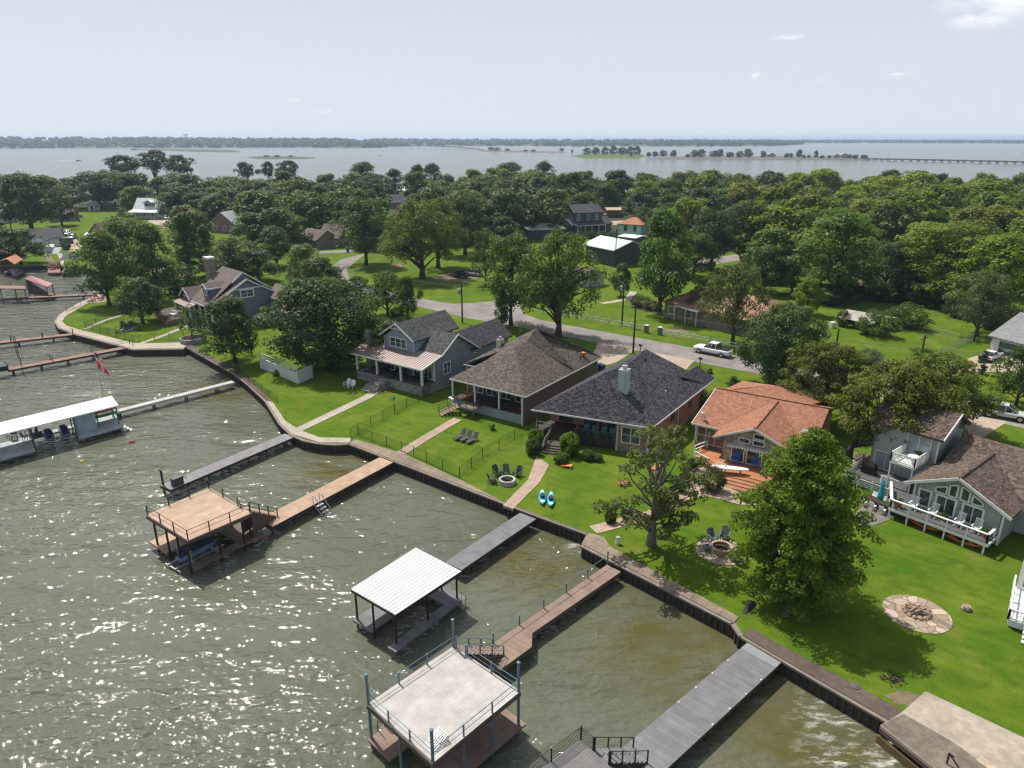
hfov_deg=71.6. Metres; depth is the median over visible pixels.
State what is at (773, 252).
tree
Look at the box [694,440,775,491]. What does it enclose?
patio deck
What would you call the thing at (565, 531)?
seawall
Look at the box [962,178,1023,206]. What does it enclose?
woodland tree
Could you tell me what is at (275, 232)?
tree
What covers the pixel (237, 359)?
fence
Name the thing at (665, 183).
woodland tree
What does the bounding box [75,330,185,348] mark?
path
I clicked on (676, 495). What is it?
shrub
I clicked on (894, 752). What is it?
landing edge
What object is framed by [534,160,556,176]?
woodland tree
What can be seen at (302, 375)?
garden wall
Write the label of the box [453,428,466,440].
sun lounger
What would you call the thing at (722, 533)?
garden chair
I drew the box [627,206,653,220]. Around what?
tree
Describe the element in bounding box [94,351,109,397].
flag pole
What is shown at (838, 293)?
shrub
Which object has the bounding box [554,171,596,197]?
woodland tree
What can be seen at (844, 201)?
woodland tree
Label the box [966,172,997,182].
woodland tree
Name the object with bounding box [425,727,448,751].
sun lounger
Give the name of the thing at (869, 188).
woodland tree
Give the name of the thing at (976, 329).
utility pole
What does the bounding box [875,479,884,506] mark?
parasol
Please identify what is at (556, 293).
tree
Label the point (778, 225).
tree
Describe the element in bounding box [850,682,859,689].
rock
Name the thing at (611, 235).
shrub
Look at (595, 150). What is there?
tree
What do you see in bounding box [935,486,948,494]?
window
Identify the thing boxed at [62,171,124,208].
tree
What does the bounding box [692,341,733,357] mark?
parked car
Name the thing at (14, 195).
woodland tree
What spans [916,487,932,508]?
window
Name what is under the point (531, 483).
path
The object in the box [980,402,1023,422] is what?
parked car
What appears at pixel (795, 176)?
woodland tree
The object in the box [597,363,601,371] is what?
trash bin
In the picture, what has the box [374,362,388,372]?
outdoor table
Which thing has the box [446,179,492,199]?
woodland tree
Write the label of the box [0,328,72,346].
dock
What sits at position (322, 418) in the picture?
path
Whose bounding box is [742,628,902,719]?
path
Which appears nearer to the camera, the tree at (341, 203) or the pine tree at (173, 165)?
the tree at (341, 203)
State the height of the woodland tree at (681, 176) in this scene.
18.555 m
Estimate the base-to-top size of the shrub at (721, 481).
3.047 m
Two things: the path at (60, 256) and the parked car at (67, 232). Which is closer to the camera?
the path at (60, 256)
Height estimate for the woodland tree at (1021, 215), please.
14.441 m
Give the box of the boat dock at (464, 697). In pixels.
[364,618,525,767]
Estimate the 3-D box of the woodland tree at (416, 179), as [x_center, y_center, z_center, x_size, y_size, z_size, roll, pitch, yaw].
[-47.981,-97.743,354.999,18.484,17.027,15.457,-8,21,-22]
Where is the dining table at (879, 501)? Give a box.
[864,494,889,511]
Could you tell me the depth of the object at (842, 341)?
95.22 m
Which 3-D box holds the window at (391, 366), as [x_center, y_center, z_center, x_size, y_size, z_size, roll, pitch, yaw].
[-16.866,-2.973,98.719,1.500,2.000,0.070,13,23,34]
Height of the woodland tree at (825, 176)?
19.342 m
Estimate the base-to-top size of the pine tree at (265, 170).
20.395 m
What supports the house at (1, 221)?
on the ground at (972, 660)
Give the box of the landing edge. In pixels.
[875,727,958,767]
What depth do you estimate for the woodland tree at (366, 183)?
277.06 m
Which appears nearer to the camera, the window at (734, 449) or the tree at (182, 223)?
the window at (734, 449)
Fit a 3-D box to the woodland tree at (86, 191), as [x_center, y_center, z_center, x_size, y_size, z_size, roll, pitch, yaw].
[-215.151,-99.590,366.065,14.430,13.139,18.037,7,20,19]
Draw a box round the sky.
[0,0,1023,138]
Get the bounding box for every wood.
[0,136,388,147]
[372,138,804,145]
[789,139,1023,142]
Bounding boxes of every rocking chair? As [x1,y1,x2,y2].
[907,495,920,511]
[928,502,939,518]
[952,511,966,528]
[970,517,984,534]
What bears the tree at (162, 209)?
on the ground at (972, 660)
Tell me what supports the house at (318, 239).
on the ground at (972, 660)
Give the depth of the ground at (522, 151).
1781.69 m
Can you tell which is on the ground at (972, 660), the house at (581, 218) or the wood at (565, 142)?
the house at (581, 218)
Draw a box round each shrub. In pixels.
[61,240,70,249]
[194,307,210,320]
[272,369,279,375]
[388,308,403,316]
[488,423,494,430]
[525,438,540,455]
[526,428,544,445]
[553,452,570,463]
[559,431,580,455]
[581,449,595,460]
[584,231,598,238]
[592,452,603,461]
[596,231,607,236]
[604,512,616,523]
[608,231,618,237]
[620,506,633,518]
[629,294,653,307]
[642,300,662,311]
[672,489,679,501]
[679,472,691,483]
[681,466,694,476]
[687,458,698,469]
[698,392,706,410]
[699,465,727,494]
[705,389,712,398]
[802,284,822,301]
[817,285,857,305]
[835,310,851,326]
[854,282,874,300]
[854,308,900,337]
[860,347,885,364]
[867,283,894,302]
[886,283,913,303]
[886,302,935,329]
[904,285,929,305]
[910,347,933,356]
[920,288,945,309]
[941,295,969,317]
[981,306,1002,330]
[992,306,1012,328]
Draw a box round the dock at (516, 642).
[487,551,620,674]
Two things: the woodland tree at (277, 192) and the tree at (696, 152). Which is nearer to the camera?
the woodland tree at (277, 192)
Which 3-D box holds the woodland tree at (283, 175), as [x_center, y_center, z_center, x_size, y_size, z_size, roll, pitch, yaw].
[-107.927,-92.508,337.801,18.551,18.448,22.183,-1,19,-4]
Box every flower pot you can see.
[896,497,903,507]
[940,510,948,520]
[982,527,989,538]
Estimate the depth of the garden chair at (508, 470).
71.58 m
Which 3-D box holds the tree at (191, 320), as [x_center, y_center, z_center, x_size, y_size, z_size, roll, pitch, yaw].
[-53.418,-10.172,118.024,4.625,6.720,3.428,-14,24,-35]
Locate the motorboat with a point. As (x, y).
(200, 546)
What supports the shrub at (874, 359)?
on the ground at (972, 660)
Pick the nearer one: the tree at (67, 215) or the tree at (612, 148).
the tree at (67, 215)
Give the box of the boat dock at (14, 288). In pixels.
[0,281,27,302]
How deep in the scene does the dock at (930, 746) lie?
39.53 m
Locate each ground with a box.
[0,200,1023,736]
[12,200,1016,290]
[137,149,240,151]
[247,156,313,158]
[386,264,406,266]
[480,150,565,152]
[572,154,645,157]
[647,156,868,160]
[836,450,870,465]
[884,690,920,706]
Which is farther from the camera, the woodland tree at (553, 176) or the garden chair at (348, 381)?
the woodland tree at (553, 176)
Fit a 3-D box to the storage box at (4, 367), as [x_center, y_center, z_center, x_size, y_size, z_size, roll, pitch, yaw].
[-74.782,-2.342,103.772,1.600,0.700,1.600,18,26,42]
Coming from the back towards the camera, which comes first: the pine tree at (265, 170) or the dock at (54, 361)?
the pine tree at (265, 170)
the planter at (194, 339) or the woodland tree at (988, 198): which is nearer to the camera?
the planter at (194, 339)
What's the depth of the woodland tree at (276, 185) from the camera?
303.69 m
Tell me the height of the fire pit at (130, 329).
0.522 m
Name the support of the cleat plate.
on the path at (977, 737)
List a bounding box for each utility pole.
[456,284,466,322]
[614,229,619,267]
[620,280,624,325]
[632,306,635,352]
[920,335,927,357]
[973,288,985,341]
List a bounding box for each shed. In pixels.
[86,202,100,210]
[515,223,565,238]
[838,309,896,329]
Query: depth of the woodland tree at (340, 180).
327.71 m
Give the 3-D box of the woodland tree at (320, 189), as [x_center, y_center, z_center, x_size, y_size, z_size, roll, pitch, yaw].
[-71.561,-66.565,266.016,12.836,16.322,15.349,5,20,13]
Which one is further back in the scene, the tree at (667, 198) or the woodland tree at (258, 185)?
the woodland tree at (258, 185)
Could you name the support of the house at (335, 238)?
on the ground at (972, 660)
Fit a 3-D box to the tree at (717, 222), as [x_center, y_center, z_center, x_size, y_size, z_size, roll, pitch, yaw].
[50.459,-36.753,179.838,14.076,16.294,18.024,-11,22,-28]
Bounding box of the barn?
[582,235,645,266]
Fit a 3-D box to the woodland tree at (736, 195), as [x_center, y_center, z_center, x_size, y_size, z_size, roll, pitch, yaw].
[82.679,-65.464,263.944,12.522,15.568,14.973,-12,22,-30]
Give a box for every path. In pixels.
[45,252,54,263]
[56,294,101,332]
[57,253,64,264]
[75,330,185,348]
[83,314,124,328]
[139,325,190,343]
[185,345,271,401]
[267,401,350,442]
[297,390,381,430]
[350,439,587,532]
[397,418,460,453]
[503,456,548,510]
[583,533,738,622]
[589,486,688,533]
[600,291,636,303]
[684,467,754,504]
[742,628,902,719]
[856,504,893,524]
[880,691,1023,767]
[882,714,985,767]
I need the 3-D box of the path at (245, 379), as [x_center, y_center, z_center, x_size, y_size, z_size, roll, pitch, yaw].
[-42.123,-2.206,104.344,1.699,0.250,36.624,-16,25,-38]
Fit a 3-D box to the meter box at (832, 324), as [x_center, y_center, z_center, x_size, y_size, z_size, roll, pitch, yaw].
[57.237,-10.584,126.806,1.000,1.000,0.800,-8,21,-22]
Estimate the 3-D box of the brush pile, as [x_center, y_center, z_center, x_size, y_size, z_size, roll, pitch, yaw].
[23.670,18.350,44.435,1.270,0.283,1.467,-10,22,-27]
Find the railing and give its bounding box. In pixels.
[525,726,648,767]
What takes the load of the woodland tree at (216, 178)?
on the ground at (972, 660)
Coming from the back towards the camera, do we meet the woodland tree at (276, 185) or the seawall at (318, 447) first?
the woodland tree at (276, 185)
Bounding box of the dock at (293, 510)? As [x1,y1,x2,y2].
[260,457,393,535]
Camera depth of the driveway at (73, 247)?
221.49 m
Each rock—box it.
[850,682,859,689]
[961,604,971,611]
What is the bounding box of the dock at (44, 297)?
[0,289,100,301]
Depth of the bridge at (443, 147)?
2198.32 m
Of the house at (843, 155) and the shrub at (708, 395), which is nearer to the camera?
the shrub at (708, 395)
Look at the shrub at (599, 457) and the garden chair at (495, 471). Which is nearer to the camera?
the garden chair at (495, 471)
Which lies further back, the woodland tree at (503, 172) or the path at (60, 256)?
the woodland tree at (503, 172)
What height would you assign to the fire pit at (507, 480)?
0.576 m
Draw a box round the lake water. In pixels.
[0,139,1023,767]
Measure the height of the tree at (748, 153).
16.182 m
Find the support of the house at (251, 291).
on the ground at (972, 660)
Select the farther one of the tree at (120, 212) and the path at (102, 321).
the tree at (120, 212)
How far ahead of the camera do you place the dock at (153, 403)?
93.27 m
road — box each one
[299,248,383,253]
[333,254,1023,427]
[655,251,789,274]
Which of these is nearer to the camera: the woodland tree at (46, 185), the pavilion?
the pavilion
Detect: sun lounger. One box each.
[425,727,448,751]
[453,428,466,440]
[459,430,472,442]
[465,431,478,444]
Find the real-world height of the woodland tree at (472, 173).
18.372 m
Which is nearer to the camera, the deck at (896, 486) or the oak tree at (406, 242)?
the deck at (896, 486)
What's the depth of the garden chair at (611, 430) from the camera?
77.46 m
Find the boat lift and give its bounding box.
[165,543,223,572]
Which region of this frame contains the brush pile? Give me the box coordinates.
[879,669,906,686]
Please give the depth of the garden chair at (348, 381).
97.01 m
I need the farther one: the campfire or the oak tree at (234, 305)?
the oak tree at (234, 305)
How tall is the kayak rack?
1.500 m
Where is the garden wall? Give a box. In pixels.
[258,352,312,383]
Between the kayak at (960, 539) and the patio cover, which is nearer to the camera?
the kayak at (960, 539)
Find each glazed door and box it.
[933,493,957,518]
[959,502,985,526]
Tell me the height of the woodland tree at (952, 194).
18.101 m
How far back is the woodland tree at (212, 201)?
261.21 m
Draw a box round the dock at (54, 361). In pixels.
[5,340,132,375]
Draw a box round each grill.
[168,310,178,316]
[861,460,877,475]
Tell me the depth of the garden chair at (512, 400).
85.71 m
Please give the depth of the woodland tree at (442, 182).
329.11 m
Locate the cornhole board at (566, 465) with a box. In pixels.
[560,464,572,468]
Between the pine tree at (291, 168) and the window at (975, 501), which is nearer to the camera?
the window at (975, 501)
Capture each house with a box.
[0,210,18,222]
[0,246,8,263]
[0,396,131,460]
[1,254,24,278]
[25,227,73,246]
[25,276,55,299]
[30,232,50,244]
[49,206,82,221]
[58,252,79,275]
[129,198,170,219]
[173,256,307,331]
[210,209,241,232]
[298,228,333,248]
[321,224,352,247]
[349,310,511,395]
[383,194,403,208]
[438,328,602,425]
[531,349,715,454]
[561,203,612,234]
[617,217,649,235]
[634,203,656,219]
[662,287,809,339]
[691,381,836,468]
[766,153,775,156]
[839,153,848,157]
[868,398,1023,545]
[988,312,1023,361]
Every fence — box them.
[65,295,103,311]
[84,309,139,327]
[85,322,183,341]
[221,352,253,364]
[222,360,277,402]
[350,388,429,435]
[357,426,459,476]
[459,423,528,477]
[542,309,643,330]
[662,328,753,352]
[881,318,973,340]
[922,335,972,358]
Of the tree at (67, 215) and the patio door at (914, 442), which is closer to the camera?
the patio door at (914, 442)
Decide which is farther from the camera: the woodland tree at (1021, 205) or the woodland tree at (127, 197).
the woodland tree at (127, 197)
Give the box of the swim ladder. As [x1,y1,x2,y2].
[312,492,333,516]
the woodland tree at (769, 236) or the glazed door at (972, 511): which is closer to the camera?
the glazed door at (972, 511)
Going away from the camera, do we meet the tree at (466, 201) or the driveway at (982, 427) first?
the driveway at (982, 427)
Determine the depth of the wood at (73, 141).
2751.08 m
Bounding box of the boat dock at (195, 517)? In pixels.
[145,480,277,574]
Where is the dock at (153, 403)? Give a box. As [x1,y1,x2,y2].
[113,381,234,417]
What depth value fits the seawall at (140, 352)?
114.23 m
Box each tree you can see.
[0,171,71,228]
[0,173,25,208]
[0,208,5,228]
[0,227,52,263]
[26,175,74,207]
[36,174,59,186]
[41,190,76,225]
[57,177,88,204]
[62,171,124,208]
[62,227,136,305]
[75,179,107,201]
[89,214,154,288]
[91,168,124,204]
[94,171,145,206]
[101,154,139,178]
[110,276,166,322]
[113,185,155,211]
[117,207,127,218]
[119,171,156,195]
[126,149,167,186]
[129,220,178,301]
[145,175,169,197]
[149,190,186,216]
[158,184,172,208]
[159,174,203,192]
[159,262,200,295]
[162,154,195,174]
[162,172,189,182]
[162,205,215,248]
[163,183,200,212]
[167,211,204,273]
[176,304,204,334]
[180,191,230,221]
[190,293,270,362]
[192,192,232,221]
[195,224,221,272]
[198,179,228,192]
[198,186,220,193]
[200,237,272,270]
[201,176,227,190]
[215,187,238,209]
[215,255,248,270]
[217,175,241,187]
[227,178,245,186]
[227,211,271,248]
[229,178,258,200]
[230,192,255,212]
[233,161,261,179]
[234,189,282,225]
[234,249,281,280]
[241,206,308,248]
[247,180,273,201]
[252,275,392,371]
[253,186,292,213]
[254,225,291,266]
[260,161,273,178]
[266,170,302,184]
[267,181,285,187]
[271,213,307,249]
[272,189,334,232]
[273,160,298,175]
[275,179,308,214]
[282,243,324,278]
[285,255,345,280]
[288,176,316,203]
[309,182,346,219]
[310,184,331,227]
[315,173,335,184]
[317,186,373,223]
[327,178,352,185]
[327,196,390,264]
[330,197,355,223]
[332,275,380,315]
[343,172,360,183]
[345,176,392,210]
[345,206,394,243]
[348,160,374,182]
[351,188,389,214]
[362,173,398,193]
[367,270,404,315]
[376,198,461,278]
[384,168,407,192]
[392,275,423,319]
[399,171,430,198]
[400,191,440,228]
[403,185,461,211]
[408,163,426,193]
[408,195,469,267]
[421,179,449,192]
[423,163,441,180]
[425,182,449,192]
[433,190,490,254]
[435,173,454,182]
[435,188,487,227]
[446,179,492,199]
[449,178,470,192]
[457,168,486,183]
[466,203,504,241]
[467,227,502,286]
[471,175,500,195]
[476,180,494,195]
[480,230,536,325]
[483,167,511,187]
[486,187,540,238]
[488,216,521,250]
[489,176,524,207]
[493,289,508,323]
[495,161,521,178]
[509,228,611,337]
[512,169,546,178]
[513,172,543,186]
[516,176,564,207]
[524,188,570,231]
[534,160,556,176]
[542,197,569,221]
[548,174,563,187]
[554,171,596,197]
[561,188,586,203]
[563,191,606,215]
[566,171,599,192]
[577,170,601,184]
[582,148,591,154]
[589,183,624,208]
[591,147,599,154]
[591,424,713,547]
[599,169,635,205]
[601,147,608,154]
[609,146,617,154]
[611,262,632,296]
[617,147,626,154]
[621,191,656,215]
[625,179,662,209]
[626,146,633,154]
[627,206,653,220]
[629,172,656,199]
[630,205,696,314]
[633,146,640,154]
[634,174,663,198]
[651,188,681,207]
[652,192,688,215]
[653,177,689,198]
[659,150,667,156]
[664,196,708,245]
[670,150,676,156]
[671,170,705,191]
[671,232,722,277]
[672,186,722,232]
[678,207,743,270]
[683,172,725,197]
[684,275,730,304]
[686,169,733,186]
[689,194,732,215]
[690,150,699,156]
[695,261,771,344]
[697,149,705,156]
[709,150,718,156]
[709,186,726,194]
[716,149,723,156]
[716,198,772,264]
[721,173,756,195]
[722,187,750,205]
[723,181,767,201]
[724,376,740,386]
[724,424,885,623]
[726,152,734,156]
[726,173,756,186]
[728,204,800,260]
[729,179,754,199]
[735,151,743,156]
[735,301,831,382]
[737,243,793,292]
[739,200,762,213]
[739,227,793,275]
[744,148,753,156]
[750,214,798,251]
[753,170,788,199]
[759,185,802,207]
[763,181,787,195]
[770,199,795,206]
[771,253,811,294]
[774,340,876,410]
[779,172,805,182]
[784,193,826,231]
[786,180,804,196]
[787,206,842,260]
[788,208,886,299]
[790,215,857,285]
[791,275,828,311]
[796,149,802,156]
[796,173,823,194]
[797,185,831,197]
[807,168,846,195]
[812,206,875,254]
[815,168,842,194]
[819,196,844,214]
[823,195,849,207]
[825,357,972,460]
[833,181,886,199]
[835,190,868,204]
[837,179,857,187]
[846,192,885,209]
[850,175,880,189]
[850,197,892,241]
[859,239,917,293]
[862,175,903,192]
[866,198,929,244]
[873,190,901,200]
[876,187,943,227]
[879,169,903,177]
[881,236,950,291]
[888,174,904,187]
[888,221,955,275]
[892,172,938,192]
[893,220,1017,298]
[902,170,943,185]
[904,351,1009,419]
[917,187,958,216]
[922,183,968,216]
[926,205,956,224]
[932,173,948,184]
[937,217,1000,274]
[941,268,1023,336]
[942,176,969,189]
[945,233,1023,318]
[947,203,1007,229]
[957,182,989,205]
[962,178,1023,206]
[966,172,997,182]
[970,190,1022,211]
[976,217,1023,298]
[977,350,991,373]
[980,204,1021,234]
[988,345,1023,405]
[991,204,1013,209]
[995,226,1019,267]
[996,177,1011,181]
[1001,197,1023,209]
[1004,181,1019,192]
[1004,213,1023,232]
[1010,172,1023,189]
[1015,184,1023,199]
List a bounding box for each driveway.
[68,238,81,252]
[84,218,136,237]
[147,219,169,227]
[427,273,479,282]
[593,342,636,364]
[611,220,623,224]
[656,353,693,368]
[662,328,687,332]
[946,356,1023,372]
[961,415,1007,437]
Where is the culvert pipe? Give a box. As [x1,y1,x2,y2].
[743,600,756,614]
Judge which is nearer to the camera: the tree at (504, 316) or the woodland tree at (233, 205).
the tree at (504, 316)
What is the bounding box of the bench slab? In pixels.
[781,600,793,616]
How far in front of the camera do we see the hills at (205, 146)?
2627.48 m
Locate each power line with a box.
[244,248,463,286]
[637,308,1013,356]
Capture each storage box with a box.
[0,363,8,371]
[169,474,183,486]
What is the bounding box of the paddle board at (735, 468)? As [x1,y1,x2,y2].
[711,465,748,470]
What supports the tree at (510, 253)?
on the ground at (972, 660)
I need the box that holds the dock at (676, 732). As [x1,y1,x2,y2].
[611,643,781,767]
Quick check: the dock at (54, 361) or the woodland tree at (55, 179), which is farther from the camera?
the woodland tree at (55, 179)
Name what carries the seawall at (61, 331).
on the ground at (972, 660)
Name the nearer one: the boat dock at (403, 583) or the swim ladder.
the boat dock at (403, 583)
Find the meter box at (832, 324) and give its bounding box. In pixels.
[828,321,836,327]
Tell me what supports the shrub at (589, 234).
on the ground at (972, 660)
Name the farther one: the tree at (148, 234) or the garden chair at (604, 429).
the tree at (148, 234)
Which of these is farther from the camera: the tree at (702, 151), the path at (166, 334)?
the tree at (702, 151)
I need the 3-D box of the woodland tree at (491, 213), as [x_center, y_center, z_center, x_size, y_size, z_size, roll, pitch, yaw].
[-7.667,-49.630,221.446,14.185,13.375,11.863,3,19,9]
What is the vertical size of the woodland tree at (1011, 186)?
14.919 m
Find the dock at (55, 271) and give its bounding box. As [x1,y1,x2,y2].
[47,268,60,273]
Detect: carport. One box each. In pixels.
[604,207,621,217]
[617,234,646,243]
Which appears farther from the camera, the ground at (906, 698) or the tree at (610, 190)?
the tree at (610, 190)
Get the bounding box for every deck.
[36,244,61,253]
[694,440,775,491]
[843,455,997,554]
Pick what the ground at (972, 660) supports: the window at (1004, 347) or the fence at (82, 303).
the fence at (82, 303)
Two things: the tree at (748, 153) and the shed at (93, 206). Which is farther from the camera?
the tree at (748, 153)
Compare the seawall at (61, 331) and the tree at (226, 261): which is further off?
the tree at (226, 261)
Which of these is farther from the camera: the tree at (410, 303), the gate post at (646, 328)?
the tree at (410, 303)
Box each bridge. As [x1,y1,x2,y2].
[391,145,483,149]
[864,158,1023,163]
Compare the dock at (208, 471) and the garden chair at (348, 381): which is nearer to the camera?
the dock at (208, 471)
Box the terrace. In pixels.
[154,307,182,326]
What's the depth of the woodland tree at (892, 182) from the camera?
298.89 m
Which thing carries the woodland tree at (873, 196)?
on the ground at (105, 205)
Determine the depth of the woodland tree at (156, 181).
335.34 m
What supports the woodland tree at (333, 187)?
on the ground at (972, 660)
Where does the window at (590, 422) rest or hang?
in the house at (625, 398)
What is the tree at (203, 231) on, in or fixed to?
on the ground at (972, 660)
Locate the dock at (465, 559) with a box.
[445,513,535,572]
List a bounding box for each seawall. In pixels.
[0,265,96,274]
[54,304,75,339]
[73,334,184,355]
[186,348,265,408]
[265,401,348,453]
[348,443,532,517]
[531,514,587,544]
[580,545,732,635]
[730,623,888,737]
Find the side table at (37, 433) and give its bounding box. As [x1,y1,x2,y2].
[32,429,42,438]
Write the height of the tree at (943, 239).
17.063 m
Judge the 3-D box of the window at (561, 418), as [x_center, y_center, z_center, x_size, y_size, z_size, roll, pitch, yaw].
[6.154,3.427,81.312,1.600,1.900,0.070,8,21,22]
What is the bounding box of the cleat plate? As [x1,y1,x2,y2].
[976,756,996,767]
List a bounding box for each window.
[58,237,73,244]
[240,288,254,297]
[387,363,394,369]
[424,365,432,379]
[443,360,450,374]
[473,386,482,393]
[486,389,497,395]
[501,392,511,399]
[515,396,520,402]
[559,415,571,422]
[584,419,600,426]
[608,423,614,428]
[621,426,640,444]
[668,305,673,314]
[686,310,691,318]
[696,426,722,447]
[730,446,744,462]
[738,437,749,444]
[745,450,759,466]
[752,440,764,447]
[753,433,764,440]
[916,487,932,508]
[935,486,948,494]
[948,485,959,498]
[959,486,971,502]
[971,495,983,507]
[996,340,1023,359]
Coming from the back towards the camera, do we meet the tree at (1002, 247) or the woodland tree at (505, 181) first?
the woodland tree at (505, 181)
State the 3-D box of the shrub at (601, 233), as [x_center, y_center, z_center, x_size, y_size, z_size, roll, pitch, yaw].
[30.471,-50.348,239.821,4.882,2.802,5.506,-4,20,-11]
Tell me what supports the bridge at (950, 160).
on the lake water
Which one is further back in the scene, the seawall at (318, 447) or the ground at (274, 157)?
the ground at (274, 157)
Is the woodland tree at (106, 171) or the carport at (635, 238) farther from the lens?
the woodland tree at (106, 171)
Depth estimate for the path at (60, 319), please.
135.28 m
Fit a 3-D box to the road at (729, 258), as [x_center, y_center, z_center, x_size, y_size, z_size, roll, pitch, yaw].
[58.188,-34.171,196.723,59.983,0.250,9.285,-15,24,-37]
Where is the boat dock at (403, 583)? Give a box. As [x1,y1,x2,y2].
[351,548,466,653]
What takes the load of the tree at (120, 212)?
on the ground at (972, 660)
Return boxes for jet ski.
[43,428,54,440]
[58,424,69,436]
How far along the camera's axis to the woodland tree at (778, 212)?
181.09 m
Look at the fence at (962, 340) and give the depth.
114.62 m
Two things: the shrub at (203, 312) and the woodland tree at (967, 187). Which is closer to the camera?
the shrub at (203, 312)
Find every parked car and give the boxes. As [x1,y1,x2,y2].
[63,229,70,235]
[67,233,76,238]
[450,270,469,278]
[468,268,482,276]
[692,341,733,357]
[978,350,1003,361]
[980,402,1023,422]
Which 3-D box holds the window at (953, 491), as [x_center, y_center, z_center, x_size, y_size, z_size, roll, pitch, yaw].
[37.561,9.050,60.348,0.100,1.315,0.720,-15,24,-37]
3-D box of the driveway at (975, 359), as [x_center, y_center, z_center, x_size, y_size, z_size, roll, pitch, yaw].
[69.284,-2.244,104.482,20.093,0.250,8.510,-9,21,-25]
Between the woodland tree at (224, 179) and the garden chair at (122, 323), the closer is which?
the garden chair at (122, 323)
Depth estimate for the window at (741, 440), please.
72.15 m
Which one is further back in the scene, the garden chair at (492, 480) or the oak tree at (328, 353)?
the oak tree at (328, 353)
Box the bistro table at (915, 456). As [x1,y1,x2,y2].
[908,454,918,460]
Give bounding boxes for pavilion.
[1007,561,1023,643]
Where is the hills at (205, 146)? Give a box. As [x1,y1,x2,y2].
[2,140,384,147]
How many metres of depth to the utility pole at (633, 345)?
110.69 m
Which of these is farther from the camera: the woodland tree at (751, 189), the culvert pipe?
the woodland tree at (751, 189)
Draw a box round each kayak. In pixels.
[94,407,114,413]
[95,411,115,417]
[538,489,545,504]
[547,491,554,506]
[908,518,940,530]
[941,530,982,546]
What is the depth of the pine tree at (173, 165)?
391.56 m
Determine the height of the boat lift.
2.100 m
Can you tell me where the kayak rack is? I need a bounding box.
[95,408,114,423]
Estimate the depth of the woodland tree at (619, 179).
330.98 m
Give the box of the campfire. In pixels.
[902,601,933,620]
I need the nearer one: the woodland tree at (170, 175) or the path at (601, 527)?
the path at (601, 527)
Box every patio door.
[873,449,895,472]
[906,433,932,455]
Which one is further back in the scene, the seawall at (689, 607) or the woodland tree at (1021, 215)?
the woodland tree at (1021, 215)
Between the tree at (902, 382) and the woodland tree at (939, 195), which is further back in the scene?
the woodland tree at (939, 195)
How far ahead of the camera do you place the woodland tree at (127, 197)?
305.88 m
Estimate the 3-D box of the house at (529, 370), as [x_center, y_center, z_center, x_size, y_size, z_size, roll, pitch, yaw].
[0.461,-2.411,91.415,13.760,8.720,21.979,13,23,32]
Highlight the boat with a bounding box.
[10,267,18,275]
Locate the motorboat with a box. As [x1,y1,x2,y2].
[175,538,216,562]
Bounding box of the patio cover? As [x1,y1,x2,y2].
[673,305,700,326]
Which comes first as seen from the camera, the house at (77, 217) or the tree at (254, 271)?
the tree at (254, 271)
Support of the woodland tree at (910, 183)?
on the ground at (972, 660)
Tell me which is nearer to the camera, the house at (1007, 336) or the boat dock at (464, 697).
the boat dock at (464, 697)
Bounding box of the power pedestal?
[616,536,619,544]
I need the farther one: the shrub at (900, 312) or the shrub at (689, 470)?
the shrub at (900, 312)
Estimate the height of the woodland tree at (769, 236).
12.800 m
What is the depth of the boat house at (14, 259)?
180.59 m
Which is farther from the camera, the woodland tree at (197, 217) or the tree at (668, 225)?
the woodland tree at (197, 217)
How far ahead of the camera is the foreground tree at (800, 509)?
48.18 m
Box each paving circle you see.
[86,298,105,302]
[695,538,745,565]
[882,595,952,633]
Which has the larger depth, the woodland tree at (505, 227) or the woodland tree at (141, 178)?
the woodland tree at (141, 178)
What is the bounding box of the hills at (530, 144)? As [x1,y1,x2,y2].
[390,141,791,145]
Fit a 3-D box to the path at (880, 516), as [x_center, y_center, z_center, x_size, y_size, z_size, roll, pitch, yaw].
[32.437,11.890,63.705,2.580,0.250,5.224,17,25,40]
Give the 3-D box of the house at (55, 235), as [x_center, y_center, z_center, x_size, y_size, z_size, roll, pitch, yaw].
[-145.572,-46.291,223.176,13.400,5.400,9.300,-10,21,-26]
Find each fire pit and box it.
[121,327,133,331]
[499,475,515,486]
[710,540,732,556]
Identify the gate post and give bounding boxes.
[644,324,649,332]
[657,326,662,335]
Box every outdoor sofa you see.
[392,367,407,377]
[412,372,427,382]
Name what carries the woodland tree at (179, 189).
on the ground at (972, 660)
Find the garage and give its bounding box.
[564,266,606,287]
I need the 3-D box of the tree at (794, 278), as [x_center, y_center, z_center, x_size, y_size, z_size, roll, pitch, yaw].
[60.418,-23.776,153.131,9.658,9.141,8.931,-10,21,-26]
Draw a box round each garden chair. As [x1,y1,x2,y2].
[10,432,17,440]
[18,432,30,441]
[119,320,126,328]
[343,378,350,386]
[347,379,355,388]
[487,473,496,483]
[492,464,502,475]
[502,463,510,474]
[509,397,514,407]
[512,465,522,477]
[581,424,589,435]
[589,425,596,435]
[599,427,607,437]
[607,428,614,439]
[698,538,712,551]
[706,527,719,541]
[719,525,730,540]
[732,451,740,464]
[751,456,759,467]
[869,501,876,510]
[879,505,885,513]
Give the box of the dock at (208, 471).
[158,434,293,493]
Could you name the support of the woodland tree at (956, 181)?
on the ground at (972, 660)
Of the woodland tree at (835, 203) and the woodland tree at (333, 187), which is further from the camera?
the woodland tree at (333, 187)
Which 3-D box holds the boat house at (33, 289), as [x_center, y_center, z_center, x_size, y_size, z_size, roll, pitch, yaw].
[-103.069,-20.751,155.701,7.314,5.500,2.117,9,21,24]
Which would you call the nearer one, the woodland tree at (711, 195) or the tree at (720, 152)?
the woodland tree at (711, 195)
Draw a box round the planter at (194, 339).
[179,334,205,344]

